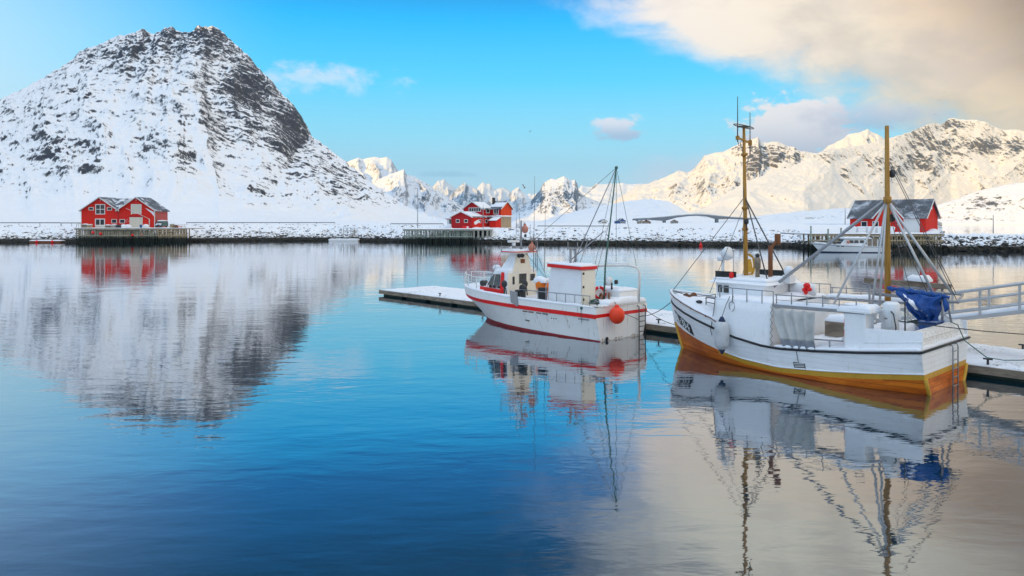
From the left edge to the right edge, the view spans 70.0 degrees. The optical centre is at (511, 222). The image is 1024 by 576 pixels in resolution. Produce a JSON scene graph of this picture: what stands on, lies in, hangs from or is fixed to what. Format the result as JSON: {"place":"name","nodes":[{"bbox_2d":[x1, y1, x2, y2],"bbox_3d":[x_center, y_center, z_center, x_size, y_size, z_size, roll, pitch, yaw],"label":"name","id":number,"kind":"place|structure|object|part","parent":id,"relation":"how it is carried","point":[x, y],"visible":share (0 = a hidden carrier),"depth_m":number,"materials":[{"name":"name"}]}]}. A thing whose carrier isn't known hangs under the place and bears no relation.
{"place":"outdoors","nodes":[
{"label":"outdoors","id":0,"kind":"place"},
{"bbox_2d":[78,197,169,227],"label":"red house","id":1,"kind":"structure","parent":0,"point":[102,212],"depth_m":226.00,"materials":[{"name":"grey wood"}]},
{"bbox_2d":[95,204,104,213],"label":"window","id":2,"kind":"structure","parent":1,"relation":"in","point":[99,208],"depth_m":225.96,"materials":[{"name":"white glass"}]},
{"bbox_2d":[95,219,104,227],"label":"door","id":3,"kind":"structure","parent":1,"relation":"in","point":[99,223],"depth_m":225.96,"materials":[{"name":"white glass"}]},
{"bbox_2d":[128,216,143,227],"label":"garage door","id":4,"kind":"structure","parent":1,"relation":"in","point":[135,221],"depth_m":225.91,"materials":[{"name":"white wood"}]},
{"bbox_2d":[0,25,446,223],"bbox_3d":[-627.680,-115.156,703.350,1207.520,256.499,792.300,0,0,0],"label":"mountain","id":5,"kind":"structure","parent":0,"point":[198,123],"depth_m":538.29,"materials":[{"name":"white snow"}]},
{"bbox_2d":[347,157,397,182],"bbox_3d":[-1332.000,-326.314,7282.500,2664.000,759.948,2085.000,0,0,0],"label":"mountain distant peak","id":6,"kind":"structure","parent":0,"point":[372,169],"depth_m":7604.98,"materials":[{"name":"white snow"}]},
{"bbox_2d":[372,169,462,218],"bbox_3d":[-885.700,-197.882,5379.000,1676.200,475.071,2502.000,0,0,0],"label":"mountain spur","id":7,"kind":"structure","parent":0,"point":[402,186],"depth_m":5415.25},
{"bbox_2d":[417,188,417,227],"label":"lamp post","id":8,"kind":"object","parent":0,"point":[417,207],"visible":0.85,"depth_m":223.92,"materials":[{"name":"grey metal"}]},
{"bbox_2d":[432,179,455,197],"bbox_3d":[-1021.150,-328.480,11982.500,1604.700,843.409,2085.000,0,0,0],"label":"mountain horn","id":9,"kind":"object","parent":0,"point":[443,186],"visible":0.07,"depth_m":12276.36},
{"bbox_2d":[0,221,938,251],"bbox_3d":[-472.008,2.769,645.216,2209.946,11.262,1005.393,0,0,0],"label":"shore terrain","id":10,"kind":"structure","parent":0,"point":[17,228],"depth_m":237.51,"materials":[{"name":"white snow"}]},
{"bbox_2d":[0,222,60,222],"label":"guard rail","id":11,"kind":"object","parent":10,"relation":"on","point":[30,222],"visible":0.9,"depth_m":241.10,"materials":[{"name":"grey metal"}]},
{"bbox_2d":[186,222,334,223],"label":"guard rail","id":12,"kind":"object","parent":10,"relation":"on","point":[260,222],"visible":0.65,"depth_m":262.15,"materials":[{"name":"grey metal"}]},
{"bbox_2d":[390,223,442,224],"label":"guard rail","id":13,"kind":"object","parent":10,"relation":"on","point":[415,223],"visible":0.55,"depth_m":245.35,"materials":[{"name":"grey metal"}]},
{"bbox_2d":[0,223,944,251],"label":"shore rocks","id":14,"kind":"object","parent":10,"relation":"on","point":[716,241],"visible":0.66,"depth_m":218.16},
{"bbox_2d":[445,196,513,228],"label":"red house","id":15,"kind":"structure","parent":10,"relation":"on","point":[479,214],"depth_m":233.75,"materials":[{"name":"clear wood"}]},
{"bbox_2d":[469,208,480,211],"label":"window","id":16,"kind":"structure","parent":15,"relation":"in","point":[470,209],"depth_m":234.33,"materials":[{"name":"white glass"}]},
{"bbox_2d":[473,228,492,240],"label":"concrete quay","id":17,"kind":"structure","parent":10,"relation":"on","point":[482,232],"depth_m":218.50,"materials":[{"name":"grey concrete"}]},
{"bbox_2d":[597,219,607,223],"bbox_3d":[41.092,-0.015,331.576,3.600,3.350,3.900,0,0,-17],"label":"car","id":18,"kind":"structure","parent":10,"relation":"on","point":[600,221],"depth_m":330.19,"materials":[{"name":"white metal"}]},
{"bbox_2d":[614,218,625,223],"bbox_3d":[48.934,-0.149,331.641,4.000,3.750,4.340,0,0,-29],"label":"car","id":19,"kind":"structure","parent":10,"relation":"on","point":[619,220],"depth_m":330.43,"materials":[{"name":"blue paint"}]},
{"bbox_2d":[643,219,650,223],"bbox_3d":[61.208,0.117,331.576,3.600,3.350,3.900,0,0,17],"label":"car","id":20,"kind":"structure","parent":10,"relation":"on","point":[646,221],"depth_m":330.02,"materials":[{"name":"metal"}]},
{"bbox_2d":[632,214,760,222],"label":"road bridge","id":21,"kind":"structure","parent":10,"relation":"on","point":[663,219],"depth_m":600.00,"materials":[{"name":"concrete"}]},
{"bbox_2d":[846,199,940,232],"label":"red house","id":22,"kind":"structure","parent":10,"relation":"on","point":[927,213],"depth_m":169.73,"materials":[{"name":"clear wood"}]},
{"bbox_2d":[861,221,866,226],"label":"window","id":23,"kind":"structure","parent":22,"relation":"in","point":[863,223],"depth_m":174.18,"materials":[{"name":"white glass"}]},
{"bbox_2d":[904,219,919,232],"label":"big door","id":24,"kind":"structure","parent":22,"relation":"in","point":[912,224],"depth_m":166.78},
{"bbox_2d":[927,236,1023,250],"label":"breakwater mound","id":25,"kind":"object","parent":10,"relation":"on","point":[956,241],"visible":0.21,"depth_m":156.94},
{"bbox_2d":[898,233,1023,250],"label":"breakwater rocks","id":26,"kind":"object","parent":25,"relation":"on","point":[1012,242],"visible":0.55,"depth_m":156.34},
{"bbox_2d":[449,182,491,206],"bbox_3d":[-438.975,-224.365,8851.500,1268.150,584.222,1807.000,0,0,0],"label":"mountain","id":27,"kind":"structure","parent":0,"point":[464,194],"depth_m":9062.37,"materials":[{"name":"white snow"}]},
{"bbox_2d":[477,182,510,202],"bbox_3d":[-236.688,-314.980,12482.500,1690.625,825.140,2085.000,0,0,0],"label":"mountain twin peaks","id":28,"kind":"object","parent":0,"point":[488,192],"visible":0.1,"depth_m":12763.05,"materials":[{"name":"white snow"}]},
{"bbox_2d":[0,225,1023,575],"bbox_3d":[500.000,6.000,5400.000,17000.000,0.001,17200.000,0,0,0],"label":"water","id":29,"kind":"structure","parent":0,"point":[254,409],"depth_m":20.94,"materials":[{"name":"blue liquid"}]},
{"bbox_2d":[29,240,64,242],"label":"shore float","id":30,"kind":"object","parent":29,"relation":"on","point":[46,241],"visible":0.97,"depth_m":220.96,"materials":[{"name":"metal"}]},
{"bbox_2d":[74,227,168,242],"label":"timber pier","id":31,"kind":"structure","parent":29,"relation":"in","point":[87,235],"depth_m":221.95,"materials":[{"name":"brown wood"}]},
{"bbox_2d":[121,224,131,227],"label":"gear heap","id":32,"kind":"object","parent":31,"relation":"on","point":[126,226],"visible":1,"depth_m":222.47,"materials":[{"name":"white snow"}]},
{"bbox_2d":[155,220,167,227],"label":"van","id":33,"kind":"object","parent":31,"relation":"on","point":[161,223],"visible":1,"depth_m":225.28,"materials":[{"name":"teal paint"}]},
{"bbox_2d":[156,227,204,242],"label":"timber pier","id":34,"kind":"structure","parent":29,"relation":"in","point":[169,232],"depth_m":222.23,"materials":[{"name":"wood"}]},
{"bbox_2d":[328,238,359,240],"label":"shore float","id":35,"kind":"object","parent":29,"relation":"on","point":[340,239],"visible":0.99,"depth_m":237.93,"materials":[{"name":"white plastic"}]},
{"bbox_2d":[343,228,357,238],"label":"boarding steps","id":36,"kind":"structure","parent":35,"relation":"on","point":[350,236],"depth_m":240.97,"materials":[{"name":"metal"}]},
{"bbox_2d":[403,228,472,242],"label":"timber pier","id":37,"kind":"structure","parent":29,"relation":"in","point":[461,234],"depth_m":217.98,"materials":[{"name":"wood"}]},
{"bbox_2d":[379,286,676,334],"bbox_3d":[0.928,5.800,51.481,5.554,1.100,29.810,0,0,-42],"label":"floating pontoon","id":38,"kind":"object","parent":29,"relation":"on","point":[448,295],"visible":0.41,"depth_m":54.24,"materials":[{"name":"grey metal"}]},
{"bbox_2d":[464,166,646,341],"bbox_3d":[1.456,1.755,42.673,4.521,9.490,12.936,0,0,-43],"label":"fishing vessel","id":39,"kind":"object","parent":29,"relation":"on","point":[570,306],"visible":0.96,"depth_m":39.14,"materials":[{"name":"white paint"}]},
{"bbox_2d":[487,274,499,285],"bbox_3d":[-1.103,3.360,43.453,0.168,0.686,1.070,0,0,-43],"label":"side window","id":40,"kind":"structure","parent":39,"relation":"in","point":[494,280],"depth_m":43.35,"materials":[{"name":"grey glass"}]},
{"bbox_2d":[518,272,526,284],"bbox_3d":[0.632,3.290,43.307,0.700,0.680,0.038,0,0,-43],"label":"window frame","id":41,"kind":"structure","parent":39,"relation":"in","point":[521,276],"depth_m":43.23,"materials":[{"name":"beige paint"}]},
{"bbox_2d":[522,221,527,232],"bbox_3d":[0.771,0.246,43.643,0.359,0.747,0.460,0,0,-43],"label":"net float","id":42,"kind":"object","parent":39,"relation":"hanging from","point":[524,228],"visible":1,"depth_m":43.50,"materials":[{"name":"orange plastic"}]},
{"bbox_2d":[528,242,534,250],"bbox_3d":[1.167,1.316,43.261,0.359,0.747,0.460,0,0,-43],"label":"net float","id":43,"kind":"object","parent":39,"relation":"hanging from","point":[531,246],"visible":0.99,"depth_m":43.12,"materials":[{"name":"orange plastic"}]},
{"bbox_2d":[529,273,534,280],"bbox_3d":[1.227,3.250,43.880,0.480,0.500,0.038,0,0,-43],"label":"window frame","id":44,"kind":"structure","parent":39,"relation":"in","point":[531,275],"depth_m":43.79,"materials":[{"name":"beige paint"}]},
{"bbox_2d":[532,276,549,296],"bbox_3d":[1.808,3.763,42.173,0.953,1.394,1.158,0,0,-43],"label":"net bag","id":45,"kind":"object","parent":39,"relation":"on","point":[539,281],"visible":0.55,"depth_m":41.88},
{"bbox_2d":[538,287,547,299],"bbox_3d":[1.705,3.990,40.622,0.565,0.820,0.580,0,0,-43],"label":"barrel","id":46,"kind":"object","parent":39,"relation":"on","point":[542,295],"visible":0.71,"depth_m":40.41,"materials":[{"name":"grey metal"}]},
{"bbox_2d":[582,270,594,305],"bbox_3d":[4.005,3.420,38.305,1.040,1.840,0.015,0,0,-43],"label":"shelter door","id":47,"kind":"structure","parent":39,"relation":"in","point":[588,279],"depth_m":38.29,"materials":[{"name":"beige paint"}]},
{"bbox_2d":[595,286,605,298],"bbox_3d":[4.693,3.750,39.166,0.768,0.751,0.289,0,0,-9],"label":"lifebuoy","id":48,"kind":"object","parent":39,"relation":"attached to","point":[596,288],"visible":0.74,"depth_m":39.13,"materials":[{"name":"red paint"}]},
{"bbox_2d":[609,305,624,323],"bbox_3d":[5.334,4.651,37.196,0.798,0.981,0.798,0,0,-43],"label":"mooring buoy","id":49,"kind":"object","parent":39,"relation":"hanging from","point":[616,314],"visible":1,"depth_m":36.93,"materials":[{"name":"orange plastic"}]},
{"bbox_2d":[810,226,811,251],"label":"mooring post","id":50,"kind":"object","parent":29,"relation":"in","point":[810,238],"visible":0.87,"depth_m":151.79,"materials":[{"name":"grey wood"}]},
{"bbox_2d":[670,97,970,395],"bbox_3d":[11.968,0.479,31.010,5.496,12.157,12.719,0,0,-42],"label":"fishing boat","id":51,"kind":"object","parent":29,"relation":"on","point":[856,345],"visible":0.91,"depth_m":28.18,"materials":[{"name":"white wood"}]},
{"bbox_2d":[714,316,729,353],"bbox_3d":[8.737,4.680,30.441,0.620,1.560,0.620,0,0,-42],"label":"fender","id":52,"kind":"object","parent":51,"relation":"hanging from","point":[721,334],"visible":1,"depth_m":30.21,"materials":[{"name":"plastic"}]},
{"bbox_3d":[9.431,2.910,32.179,0.070,0.320,0.250,0,0,-42],"label":"window","id":53,"kind":"part","parent":51,"relation":"part of","materials":[{"name":"grey glass"}]},
{"bbox_2d":[773,307,814,349],"bbox_3d":[10.906,4.121,28.265,0.185,1.566,1.750,0,0,-42],"label":"canvas curtain","id":54,"kind":"object","parent":51,"relation":"hanging from","point":[794,328],"visible":1,"depth_m":28.21,"materials":[{"name":"white fabric"}]},
{"bbox_2d":[802,283,811,293],"bbox_3d":[12.585,2.802,31.207,0.250,0.496,0.420,0,0,-42],"label":"red float","id":55,"kind":"object","parent":51,"relation":"on","point":[806,288],"visible":1,"depth_m":31.14,"materials":[{"name":"paint"}]},
{"bbox_2d":[887,286,949,321],"bbox_3d":[14.976,3.004,26.967,1.012,1.253,2.152,0,0,-42],"label":"tarpaulin","id":56,"kind":"object","parent":51,"relation":"hanging from","point":[923,305],"visible":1,"depth_m":26.64,"materials":[{"name":"blue fabric"}]},
{"bbox_2d":[884,318,1023,334],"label":"mooring rope","id":57,"kind":"object","parent":51,"relation":"attached to","point":[960,328],"visible":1,"depth_m":26.02,"materials":[{"name":"fabric"}]},
{"bbox_2d":[811,236,881,252],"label":"motor yacht","id":58,"kind":"object","parent":29,"relation":"on","point":[847,244],"visible":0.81,"depth_m":147.48,"materials":[{"name":"white plastic"}]},
{"bbox_2d":[780,232,944,251],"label":"timber pier","id":59,"kind":"structure","parent":29,"relation":"in","point":[919,238],"depth_m":152.84,"materials":[{"name":"brown wood"}]},
{"bbox_2d":[846,226,856,232],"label":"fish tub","id":60,"kind":"object","parent":59,"relation":"on","point":[852,230],"visible":0.56,"depth_m":155.95,"materials":[{"name":"white plastic"}]},
{"bbox_2d":[856,226,865,232],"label":"fish tub","id":61,"kind":"object","parent":59,"relation":"on","point":[859,229],"visible":1,"depth_m":155.95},
{"bbox_2d":[866,226,875,232],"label":"fish tub","id":62,"kind":"object","parent":59,"relation":"on","point":[868,228],"visible":0.75,"depth_m":155.97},
{"bbox_2d":[875,226,881,232],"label":"fish tub","id":63,"kind":"object","parent":59,"relation":"on","point":[878,229],"visible":0.56,"depth_m":156.00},
{"bbox_2d":[966,343,1023,381],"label":"floating pontoon","id":64,"kind":"object","parent":29,"relation":"on","point":[980,364],"visible":0.12,"depth_m":28.61,"materials":[{"name":"grey metal"}]},
{"bbox_2d":[843,281,1023,324],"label":"gangway","id":65,"kind":"object","parent":64,"relation":"on","point":[989,311],"visible":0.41,"depth_m":30.14,"materials":[{"name":"metal"}]},
{"bbox_2d":[950,321,1023,360],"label":"mooring rope","id":66,"kind":"object","parent":64,"relation":"attached to","point":[979,351],"visible":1,"depth_m":28.04,"materials":[{"name":"fabric"}]},
{"bbox_2d":[0,0,1023,194],"label":"sky","id":67,"kind":"structure","parent":0,"point":[453,91],"materials":[{"name":"blue"}]},
{"bbox_2d":[505,187,536,214],"bbox_3d":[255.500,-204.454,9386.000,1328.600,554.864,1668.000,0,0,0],"label":"mountain small peak","id":68,"kind":"structure","parent":0,"point":[517,199],"depth_m":9516.91,"materials":[{"name":"white snow"}]},
{"bbox_2d":[511,176,604,221],"bbox_3d":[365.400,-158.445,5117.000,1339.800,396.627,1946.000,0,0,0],"label":"mountain dome","id":69,"kind":"structure","parent":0,"point":[559,196],"depth_m":5033.30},
{"bbox_2d":[578,180,656,204],"bbox_3d":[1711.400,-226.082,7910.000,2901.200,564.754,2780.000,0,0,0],"label":"mountain","id":70,"kind":"structure","parent":0,"point":[596,192],"depth_m":8267.07,"materials":[{"name":"white snow"}]},
{"bbox_2d":[526,199,714,222],"bbox_3d":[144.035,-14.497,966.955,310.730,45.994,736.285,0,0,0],"label":"snowy hill","id":71,"kind":"structure","parent":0,"point":[644,208],"depth_m":822.75,"materials":[{"name":"white snow"}]},
{"bbox_2d":[611,137,817,212],"bbox_3d":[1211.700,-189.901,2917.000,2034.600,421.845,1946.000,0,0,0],"label":"mountain","id":72,"kind":"structure","parent":0,"point":[708,180],"depth_m":3047.36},
{"bbox_2d":[696,208,941,231],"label":"hill","id":73,"kind":"structure","parent":0,"point":[836,216],"depth_m":520.75,"materials":[{"name":"white snow"}]},
{"bbox_2d":[823,129,883,150],"bbox_3d":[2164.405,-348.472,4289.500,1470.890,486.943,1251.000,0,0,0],"label":"mountain","id":74,"kind":"structure","parent":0,"point":[866,136],"depth_m":4527.49,"materials":[{"name":"white snow"}]},
{"bbox_2d":[691,118,1023,219],"bbox_3d":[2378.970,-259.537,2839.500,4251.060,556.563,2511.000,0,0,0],"label":"mountain","id":75,"kind":"structure","parent":0,"point":[950,159],"depth_m":3163.10,"materials":[{"name":"white snow"}]},
{"bbox_2d":[937,183,1023,224],"bbox_3d":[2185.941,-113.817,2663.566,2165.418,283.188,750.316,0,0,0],"label":"hill","id":76,"kind":"structure","parent":0,"point":[1003,204],"depth_m":2476.84,"materials":[{"name":"white snow"}]}
]}

